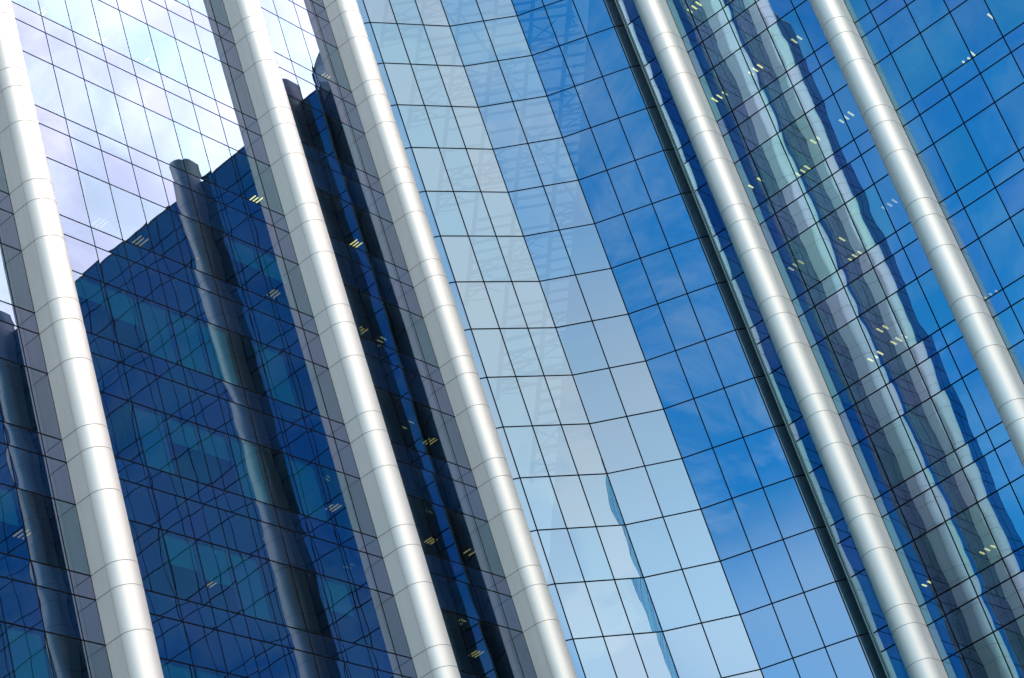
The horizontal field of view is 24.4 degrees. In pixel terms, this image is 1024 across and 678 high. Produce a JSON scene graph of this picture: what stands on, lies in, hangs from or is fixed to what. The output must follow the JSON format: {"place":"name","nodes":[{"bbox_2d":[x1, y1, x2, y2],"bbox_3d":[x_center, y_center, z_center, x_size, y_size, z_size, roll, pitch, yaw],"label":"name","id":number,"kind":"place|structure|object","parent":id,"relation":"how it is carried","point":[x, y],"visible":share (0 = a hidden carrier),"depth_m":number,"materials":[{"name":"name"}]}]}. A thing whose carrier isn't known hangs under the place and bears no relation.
{"place":"outdoors","nodes":[
{"label":"outdoors","id":0,"kind":"place"},
{"bbox_2d":[0,0,577,677],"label":"office wing","id":1,"kind":"structure","parent":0,"point":[246,426],"depth_m":69.08,"materials":[{"name":"blue glass"}]},
{"bbox_2d":[0,484,29,558],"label":"window","id":2,"kind":"structure","parent":1,"relation":"in","point":[12,534],"depth_m":56.98,"materials":[{"name":"glass"}]},
{"bbox_2d":[2,244,33,311],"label":"window","id":3,"kind":"structure","parent":1,"relation":"in","point":[19,285],"depth_m":62.63,"materials":[{"name":"glass"}]},
{"bbox_2d":[0,358,39,431],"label":"window","id":4,"kind":"structure","parent":1,"relation":"in","point":[16,398],"depth_m":59.86,"materials":[{"name":"glass"}]},
{"bbox_2d":[5,623,52,677],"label":"window","id":5,"kind":"structure","parent":1,"relation":"in","point":[28,647],"depth_m":55.00,"materials":[{"name":"glass"}]},
{"bbox_2d":[17,489,67,568],"bbox_3d":[-11.439,4.634,57.800,0.001,2.058,1.230,-35,-34,25],"label":"window","id":6,"kind":"structure","parent":1,"relation":"in","point":[40,518],"depth_m":57.79,"materials":[{"name":"glass"}]},
{"bbox_2d":[23,52,64,116],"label":"window","id":7,"kind":"structure","parent":1,"relation":"in","point":[41,75],"depth_m":68.78,"materials":[{"name":"glass"}]},
{"bbox_2d":[28,368,60,438],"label":"window","id":8,"kind":"structure","parent":1,"relation":"in","point":[40,385],"depth_m":60.57,"materials":[{"name":"glass"}]},
{"bbox_2d":[47,158,89,225],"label":"window","id":9,"kind":"structure","parent":1,"relation":"in","point":[67,188],"depth_m":66.73,"materials":[{"name":"glass"}]},
{"bbox_2d":[46,633,90,677],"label":"window","id":10,"kind":"structure","parent":1,"relation":"in","point":[68,656],"depth_m":55.96,"materials":[{"name":"glass"}]},
{"bbox_2d":[55,500,89,574],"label":"window","id":11,"kind":"structure","parent":1,"relation":"in","point":[67,513],"depth_m":58.52,"materials":[{"name":"glass"}]},
{"bbox_2d":[54,66,95,130],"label":"window","id":12,"kind":"structure","parent":1,"relation":"in","point":[75,101],"depth_m":69.69,"materials":[{"name":"glass"}]},
{"bbox_2d":[65,0,101,43],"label":"window","id":13,"kind":"structure","parent":1,"relation":"in","point":[81,13],"depth_m":72.56,"materials":[{"name":"glass"}]},
{"bbox_2d":[72,271,116,341],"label":"window","id":14,"kind":"structure","parent":1,"relation":"in","point":[95,310],"depth_m":64.68,"materials":[{"name":"glass"}]},
{"bbox_2d":[78,171,121,238],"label":"window","id":15,"kind":"structure","parent":1,"relation":"in","point":[97,193],"depth_m":67.63,"materials":[{"name":"glass"}]},
{"bbox_2d":[85,80,126,144],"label":"window","id":16,"kind":"structure","parent":1,"relation":"in","point":[103,103],"depth_m":70.60,"materials":[{"name":"glass"}]},
{"bbox_2d":[92,0,130,57],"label":"window","id":17,"kind":"structure","parent":1,"relation":"in","point":[108,18],"depth_m":73.57,"materials":[{"name":"glass"}]},
{"bbox_2d":[100,392,145,464],"bbox_3d":[-10.291,2.362,62.610,0.001,2.058,1.230,-35,-34,25],"label":"window","id":18,"kind":"structure","parent":1,"relation":"in","point":[119,413],"depth_m":62.61,"materials":[{"name":"glass"}]},
{"bbox_2d":[105,284,149,353],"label":"window","id":19,"kind":"structure","parent":1,"relation":"in","point":[124,307],"depth_m":65.58,"materials":[{"name":"glass"}]},
{"bbox_2d":[110,185,152,251],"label":"window","id":20,"kind":"structure","parent":1,"relation":"in","point":[129,209],"depth_m":68.55,"materials":[{"name":"glass"}]},
{"bbox_2d":[115,94,156,157],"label":"window","id":21,"kind":"structure","parent":1,"relation":"in","point":[133,116],"depth_m":71.52,"materials":[{"name":"glass"}]},
{"bbox_2d":[120,11,159,71],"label":"window","id":22,"kind":"structure","parent":1,"relation":"in","point":[138,37],"depth_m":74.50,"materials":[{"name":"glass"}]},
{"bbox_2d":[129,521,176,596],"bbox_3d":[-9.189,5.613,60.557,0.003,2.058,1.230,-35,-34,25],"label":"window","id":23,"kind":"structure","parent":1,"relation":"in","point":[154,567],"depth_m":60.57,"materials":[{"name":"glass"}]},
{"bbox_2d":[133,403,178,475],"bbox_3d":[-9.541,2.688,63.529,0.001,2.058,1.230,-35,-34,25],"label":"window","id":24,"kind":"structure","parent":1,"relation":"in","point":[152,424],"depth_m":63.52,"materials":[{"name":"glass"}]},
{"bbox_2d":[137,296,181,364],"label":"window","id":25,"kind":"structure","parent":1,"relation":"in","point":[156,318],"depth_m":66.50,"materials":[{"name":"glass"}]},
{"bbox_2d":[141,198,183,263],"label":"window","id":26,"kind":"structure","parent":1,"relation":"in","point":[161,227],"depth_m":69.47,"materials":[{"name":"glass"}]},
{"bbox_2d":[145,108,185,170],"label":"window","id":27,"kind":"structure","parent":1,"relation":"in","point":[162,129],"depth_m":72.45,"materials":[{"name":"glass"}]},
{"bbox_2d":[148,25,187,85],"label":"window","id":28,"kind":"structure","parent":1,"relation":"in","point":[165,47],"depth_m":75.41,"materials":[{"name":"glass"}]},
{"bbox_2d":[162,530,210,605],"bbox_3d":[-8.439,5.939,61.476,0.001,2.058,1.230,-35,-35,25],"label":"window","id":29,"kind":"structure","parent":1,"relation":"in","point":[182,551],"depth_m":61.47,"materials":[{"name":"glass"}]},
{"bbox_2d":[166,414,211,485],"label":"window","id":30,"kind":"structure","parent":1,"relation":"in","point":[185,437],"depth_m":64.44,"materials":[{"name":"glass"}]},
{"bbox_2d":[168,308,211,375],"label":"window","id":31,"kind":"structure","parent":1,"relation":"in","point":[190,342],"depth_m":67.42,"materials":[{"name":"glass"}]},
{"bbox_2d":[171,211,212,275],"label":"window","id":32,"kind":"structure","parent":1,"relation":"in","point":[189,233],"depth_m":70.39,"materials":[{"name":"glass"}]},
{"bbox_2d":[173,121,213,183],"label":"window","id":33,"kind":"structure","parent":1,"relation":"in","point":[195,159],"depth_m":73.36,"materials":[{"name":"glass"}]},
{"bbox_2d":[176,40,214,98],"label":"window","id":34,"kind":"structure","parent":1,"relation":"in","point":[194,66],"depth_m":76.34,"materials":[{"name":"glass"}]},
{"bbox_2d":[196,540,243,613],"bbox_3d":[-7.689,6.265,62.395,0.001,2.058,1.230,-35,-34,25],"label":"window","id":35,"kind":"structure","parent":1,"relation":"in","point":[215,560],"depth_m":62.40,"materials":[{"name":"glass"}]},
{"bbox_2d":[198,425,242,494],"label":"window","id":36,"kind":"structure","parent":1,"relation":"in","point":[216,445],"depth_m":65.36,"materials":[{"name":"glass"}]},
{"bbox_2d":[199,320,242,386],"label":"window","id":37,"kind":"structure","parent":1,"relation":"in","point":[218,344],"depth_m":68.33,"materials":[{"name":"glass"}]},
{"bbox_2d":[200,223,241,287],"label":"window","id":38,"kind":"structure","parent":1,"relation":"in","point":[218,245],"depth_m":71.31,"materials":[{"name":"glass"}]},
{"bbox_2d":[202,135,241,195],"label":"window","id":39,"kind":"structure","parent":1,"relation":"in","point":[218,154],"depth_m":74.28,"materials":[{"name":"glass"}]},
{"bbox_2d":[203,53,240,111],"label":"window","id":40,"kind":"structure","parent":1,"relation":"in","point":[219,73],"depth_m":77.26,"materials":[{"name":"glass"}]},
{"bbox_2d":[229,148,268,207],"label":"window","id":41,"kind":"structure","parent":1,"relation":"in","point":[246,169],"depth_m":75.21,"materials":[{"name":"glass"}]},
{"bbox_2d":[229,236,269,298],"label":"window","id":42,"kind":"structure","parent":1,"relation":"in","point":[251,274],"depth_m":72.22,"materials":[{"name":"glass"}]},
{"bbox_2d":[229,331,271,397],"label":"window","id":43,"kind":"structure","parent":1,"relation":"in","point":[246,350],"depth_m":69.25,"materials":[{"name":"glass"}]},
{"bbox_2d":[229,435,273,504],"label":"window","id":44,"kind":"structure","parent":1,"relation":"in","point":[251,471],"depth_m":66.28,"materials":[{"name":"glass"}]},
{"bbox_2d":[229,549,275,622],"bbox_3d":[-6.939,6.592,63.314,0.001,2.058,1.230,-35,-35,25],"label":"window","id":45,"kind":"structure","parent":1,"relation":"in","point":[248,571],"depth_m":63.30,"materials":[{"name":"glass"}]},
{"bbox_2d":[0,0,536,677],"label":"window","id":46,"kind":"structure","parent":1,"relation":"in","point":[54,10],"depth_m":77.88,"materials":[{"name":"glass"}]},
{"bbox_2d":[257,248,297,309],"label":"window","id":47,"kind":"structure","parent":1,"relation":"in","point":[274,269],"depth_m":73.14,"materials":[{"name":"glass"}]},
{"bbox_2d":[258,342,299,407],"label":"window","id":48,"kind":"structure","parent":1,"relation":"in","point":[276,365],"depth_m":70.17,"materials":[{"name":"glass"}]},
{"bbox_2d":[259,445,302,513],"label":"window","id":49,"kind":"structure","parent":1,"relation":"in","point":[278,469],"depth_m":67.20,"materials":[{"name":"glass"}]},
{"bbox_2d":[260,558,306,630],"bbox_3d":[-6.189,6.918,64.233,0.001,2.058,1.230,-35,-34,25],"label":"window","id":50,"kind":"structure","parent":1,"relation":"in","point":[279,578],"depth_m":64.22,"materials":[{"name":"glass"}]},
{"bbox_2d":[286,353,327,417],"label":"window","id":51,"kind":"structure","parent":1,"relation":"in","point":[308,390],"depth_m":71.08,"materials":[{"name":"glass"}]},
{"bbox_2d":[288,455,331,522],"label":"window","id":52,"kind":"structure","parent":1,"relation":"in","point":[306,475],"depth_m":68.11,"materials":[{"name":"glass"}]},
{"bbox_2d":[291,567,336,637],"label":"window","id":53,"kind":"structure","parent":1,"relation":"in","point":[314,604],"depth_m":65.15,"materials":[{"name":"glass"}]},
{"bbox_2d":[305,104,341,160],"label":"window","id":54,"kind":"structure","parent":1,"relation":"in","point":[319,121],"depth_m":80.92,"materials":[{"name":"glass"}]},
{"bbox_2d":[317,465,360,531],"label":"window","id":55,"kind":"structure","parent":1,"relation":"in","point":[335,486],"depth_m":69.03,"materials":[{"name":"glass"}]},
{"bbox_2d":[321,575,365,645],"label":"window","id":56,"kind":"structure","parent":1,"relation":"in","point":[339,595],"depth_m":66.06,"materials":[{"name":"glass"}]},
{"bbox_2d":[329,116,364,171],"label":"window","id":57,"kind":"structure","parent":1,"relation":"in","point":[345,139],"depth_m":81.86,"materials":[{"name":"glass"}]},
{"bbox_2d":[333,196,369,252],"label":"window","id":58,"kind":"structure","parent":1,"relation":"in","point":[348,215],"depth_m":78.88,"materials":[{"name":"glass"}]},
{"bbox_2d":[350,584,394,652],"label":"window","id":59,"kind":"structure","parent":1,"relation":"in","point":[368,603],"depth_m":66.99,"materials":[{"name":"glass"}]},
{"bbox_2d":[357,207,393,263],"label":"window","id":60,"kind":"structure","parent":1,"relation":"in","point":[372,225],"depth_m":79.80,"materials":[{"name":"glass"}]},
{"bbox_2d":[362,292,400,351],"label":"window","id":61,"kind":"structure","parent":1,"relation":"in","point":[377,310],"depth_m":76.82,"materials":[{"name":"glass"}]},
{"bbox_2d":[379,592,410,656],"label":"window","id":62,"kind":"structure","parent":1,"relation":"in","point":[396,630],"depth_m":67.71,"materials":[{"name":"glass"}]},
{"bbox_2d":[386,303,424,361],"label":"window","id":63,"kind":"structure","parent":1,"relation":"in","point":[401,319],"depth_m":77.75,"materials":[{"name":"glass"}]},
{"bbox_2d":[392,394,432,455],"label":"window","id":64,"kind":"structure","parent":1,"relation":"in","point":[409,415],"depth_m":74.77,"materials":[{"name":"glass"}]},
{"bbox_2d":[406,495,440,556],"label":"window","id":65,"kind":"structure","parent":1,"relation":"in","point":[421,519],"depth_m":71.92,"materials":[{"name":"glass"}]},
{"bbox_2d":[417,403,456,463],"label":"window","id":66,"kind":"structure","parent":1,"relation":"in","point":[433,422],"depth_m":75.69,"materials":[{"name":"glass"}]},
{"bbox_2d":[425,501,465,564],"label":"window","id":67,"kind":"structure","parent":1,"relation":"in","point":[446,536],"depth_m":72.72,"materials":[{"name":"glass"}]},
{"bbox_2d":[441,610,475,673],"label":"window","id":68,"kind":"structure","parent":1,"relation":"in","point":[452,622],"depth_m":69.88,"materials":[{"name":"glass"}]},
{"bbox_2d":[450,510,490,572],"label":"window","id":69,"kind":"structure","parent":1,"relation":"in","point":[465,525],"depth_m":73.63,"materials":[{"name":"glass"}]},
{"bbox_2d":[459,615,500,677],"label":"window","id":70,"kind":"structure","parent":1,"relation":"in","point":[479,644],"depth_m":70.67,"materials":[{"name":"glass"}]},
{"bbox_2d":[485,622,523,677],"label":"window","id":71,"kind":"structure","parent":1,"relation":"in","point":[503,647],"depth_m":71.64,"materials":[{"name":"glass"}]},
{"bbox_2d":[356,0,890,677],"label":"glass bay","id":72,"kind":"object","parent":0,"point":[676,518],"visible":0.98,"depth_m":81.38,"materials":[{"name":"glass"}]},
{"bbox_2d":[618,0,1023,677],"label":"office wing","id":73,"kind":"structure","parent":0,"point":[854,168],"depth_m":78.72,"materials":[{"name":"blue glass"}]},
{"bbox_2d":[715,49,757,109],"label":"window","id":74,"kind":"structure","parent":73,"relation":"in","point":[734,75],"depth_m":85.12,"materials":[{"name":"blue glass"}]},
{"bbox_2d":[741,30,785,89],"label":"window","id":75,"kind":"structure","parent":73,"relation":"in","point":[763,60],"depth_m":84.60,"materials":[{"name":"blue glass"}]},
{"bbox_2d":[751,135,795,196],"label":"window","id":76,"kind":"structure","parent":73,"relation":"in","point":[770,159],"depth_m":83.07,"materials":[{"name":"blue glass"}]},
{"bbox_2d":[772,244,806,299],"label":"window","id":77,"kind":"structure","parent":73,"relation":"in","point":[786,264],"depth_m":81.42,"materials":[{"name":"blue glass"}]},
{"bbox_2d":[768,10,812,70],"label":"window","id":78,"kind":"structure","parent":73,"relation":"in","point":[791,42],"depth_m":84.09,"materials":[{"name":"blue glass"}]},
{"bbox_2d":[778,115,823,177],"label":"window","id":79,"kind":"structure","parent":73,"relation":"in","point":[802,149],"depth_m":82.54,"materials":[{"name":"blue glass"}]},
{"bbox_2d":[788,224,835,288],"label":"window","id":80,"kind":"structure","parent":73,"relation":"in","point":[809,250],"depth_m":81.00,"materials":[{"name":"blue glass"}]},
{"bbox_2d":[809,466,843,524],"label":"window","id":81,"kind":"structure","parent":73,"relation":"in","point":[819,478],"depth_m":78.09,"materials":[{"name":"blue glass"}]},
{"bbox_2d":[806,95,852,158],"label":"window","id":82,"kind":"structure","parent":73,"relation":"in","point":[827,122],"depth_m":82.02,"materials":[{"name":"blue glass"}]},
{"bbox_2d":[812,338,847,395],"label":"window","id":83,"kind":"structure","parent":73,"relation":"in","point":[831,371],"depth_m":79.36,"materials":[{"name":"blue glass"}]},
{"bbox_2d":[817,205,864,269],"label":"window","id":84,"kind":"structure","parent":73,"relation":"in","point":[841,238],"depth_m":80.49,"materials":[{"name":"blue glass"}]},
{"bbox_2d":[829,318,877,385],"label":"window","id":85,"kind":"structure","parent":73,"relation":"in","point":[850,346],"depth_m":78.95,"materials":[{"name":"blue glass"}]},
{"bbox_2d":[851,570,886,631],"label":"window","id":86,"kind":"structure","parent":73,"relation":"in","point":[862,584],"depth_m":76.04,"materials":[{"name":"blue glass"}]},
{"bbox_2d":[846,185,894,250],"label":"window","id":87,"kind":"structure","parent":73,"relation":"in","point":[870,218],"depth_m":79.96,"materials":[{"name":"blue glass"}]},
{"bbox_2d":[853,437,890,497],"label":"window","id":88,"kind":"structure","parent":73,"relation":"in","point":[865,452],"depth_m":77.31,"materials":[{"name":"blue glass"}]},
{"bbox_2d":[858,299,907,366],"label":"window","id":89,"kind":"structure","parent":73,"relation":"in","point":[880,327],"depth_m":78.43,"materials":[{"name":"blue glass"}]},
{"bbox_2d":[875,55,910,109],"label":"window","id":90,"kind":"structure","parent":73,"relation":"in","point":[887,70],"depth_m":80.88,"materials":[{"name":"blue glass"}]},
{"bbox_2d":[870,418,921,487],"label":"window","id":91,"kind":"structure","parent":73,"relation":"in","point":[898,458],"depth_m":76.90,"materials":[{"name":"blue glass"}]},
{"bbox_2d":[888,279,938,346],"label":"window","id":92,"kind":"structure","parent":73,"relation":"in","point":[914,316],"depth_m":77.92,"materials":[{"name":"blue glass"}]},
{"bbox_2d":[892,34,940,97],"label":"window","id":93,"kind":"structure","parent":73,"relation":"in","point":[914,62],"depth_m":80.47,"materials":[{"name":"blue glass"}]},
{"bbox_2d":[897,541,935,605],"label":"window","id":94,"kind":"structure","parent":73,"relation":"in","point":[923,590],"depth_m":75.26,"materials":[{"name":"blue glass"}]},
{"bbox_2d":[901,399,953,468],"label":"window","id":95,"kind":"structure","parent":73,"relation":"in","point":[926,432],"depth_m":76.37,"materials":[{"name":"blue glass"}]},
{"bbox_2d":[918,270,954,327],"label":"window","id":96,"kind":"structure","parent":73,"relation":"in","point":[933,292],"depth_m":77.52,"materials":[{"name":"blue glass"}]},
{"bbox_2d":[917,145,955,201],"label":"window","id":97,"kind":"structure","parent":73,"relation":"in","point":[939,180],"depth_m":78.82,"materials":[{"name":"blue glass"}]},
{"bbox_2d":[915,523,967,594],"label":"window","id":98,"kind":"structure","parent":73,"relation":"in","point":[943,563],"depth_m":74.84,"materials":[{"name":"blue glass"}]},
{"bbox_2d":[921,13,971,77],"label":"window","id":99,"kind":"structure","parent":73,"relation":"in","point":[943,39],"depth_m":79.94,"materials":[{"name":"blue glass"}]},
{"bbox_2d":[932,379,984,448],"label":"window","id":100,"kind":"structure","parent":73,"relation":"in","point":[954,405],"depth_m":75.87,"materials":[{"name":"blue glass"}]},
{"bbox_2d":[935,124,985,189],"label":"window","id":101,"kind":"structure","parent":73,"relation":"in","point":[957,151],"depth_m":78.42,"materials":[{"name":"blue glass"}]},
{"bbox_2d":[946,504,1000,575],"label":"window","id":102,"kind":"structure","parent":73,"relation":"in","point":[976,546],"depth_m":74.33,"materials":[{"name":"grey glass"}]},
{"bbox_2d":[951,0,1001,56],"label":"window","id":103,"kind":"structure","parent":73,"relation":"in","point":[973,18],"depth_m":79.40,"materials":[{"name":"blue glass"}]},
{"bbox_2d":[962,240,1001,298],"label":"window","id":104,"kind":"structure","parent":73,"relation":"in","point":[974,254],"depth_m":76.77,"materials":[{"name":"blue glass"}]},
{"bbox_2d":[963,369,1001,429],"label":"window","id":105,"kind":"structure","parent":73,"relation":"in","point":[974,382],"depth_m":75.47,"materials":[{"name":"blue glass"}]},
{"bbox_2d":[961,633,1011,677],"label":"window","id":106,"kind":"structure","parent":73,"relation":"in","point":[984,658],"depth_m":72.98,"materials":[{"name":"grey glass"}]},
{"bbox_2d":[965,103,1016,169],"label":"window","id":107,"kind":"structure","parent":73,"relation":"in","point":[988,131],"depth_m":77.90,"materials":[{"name":"blue glass"}]},
{"bbox_2d":[979,484,1023,556],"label":"window","id":108,"kind":"structure","parent":73,"relation":"in","point":[1002,512],"depth_m":73.84,"materials":[{"name":"blue glass"}]},
{"bbox_2d":[980,219,1023,287],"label":"window","id":109,"kind":"structure","parent":73,"relation":"in","point":[1004,249],"depth_m":76.39,"materials":[{"name":"blue glass"}]},
{"bbox_2d":[985,0,1023,35],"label":"window","id":110,"kind":"structure","parent":73,"relation":"in","point":[1008,14],"depth_m":78.76,"materials":[{"name":"blue glass"}]},
{"bbox_2d":[994,616,1023,677],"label":"window","id":111,"kind":"structure","parent":73,"relation":"in","point":[1010,638],"depth_m":72.54,"materials":[{"name":"blue glass"}]},
{"bbox_2d":[996,84,1023,148],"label":"window","id":112,"kind":"structure","parent":73,"relation":"in","point":[1011,107],"depth_m":77.60,"materials":[{"name":"blue glass"}]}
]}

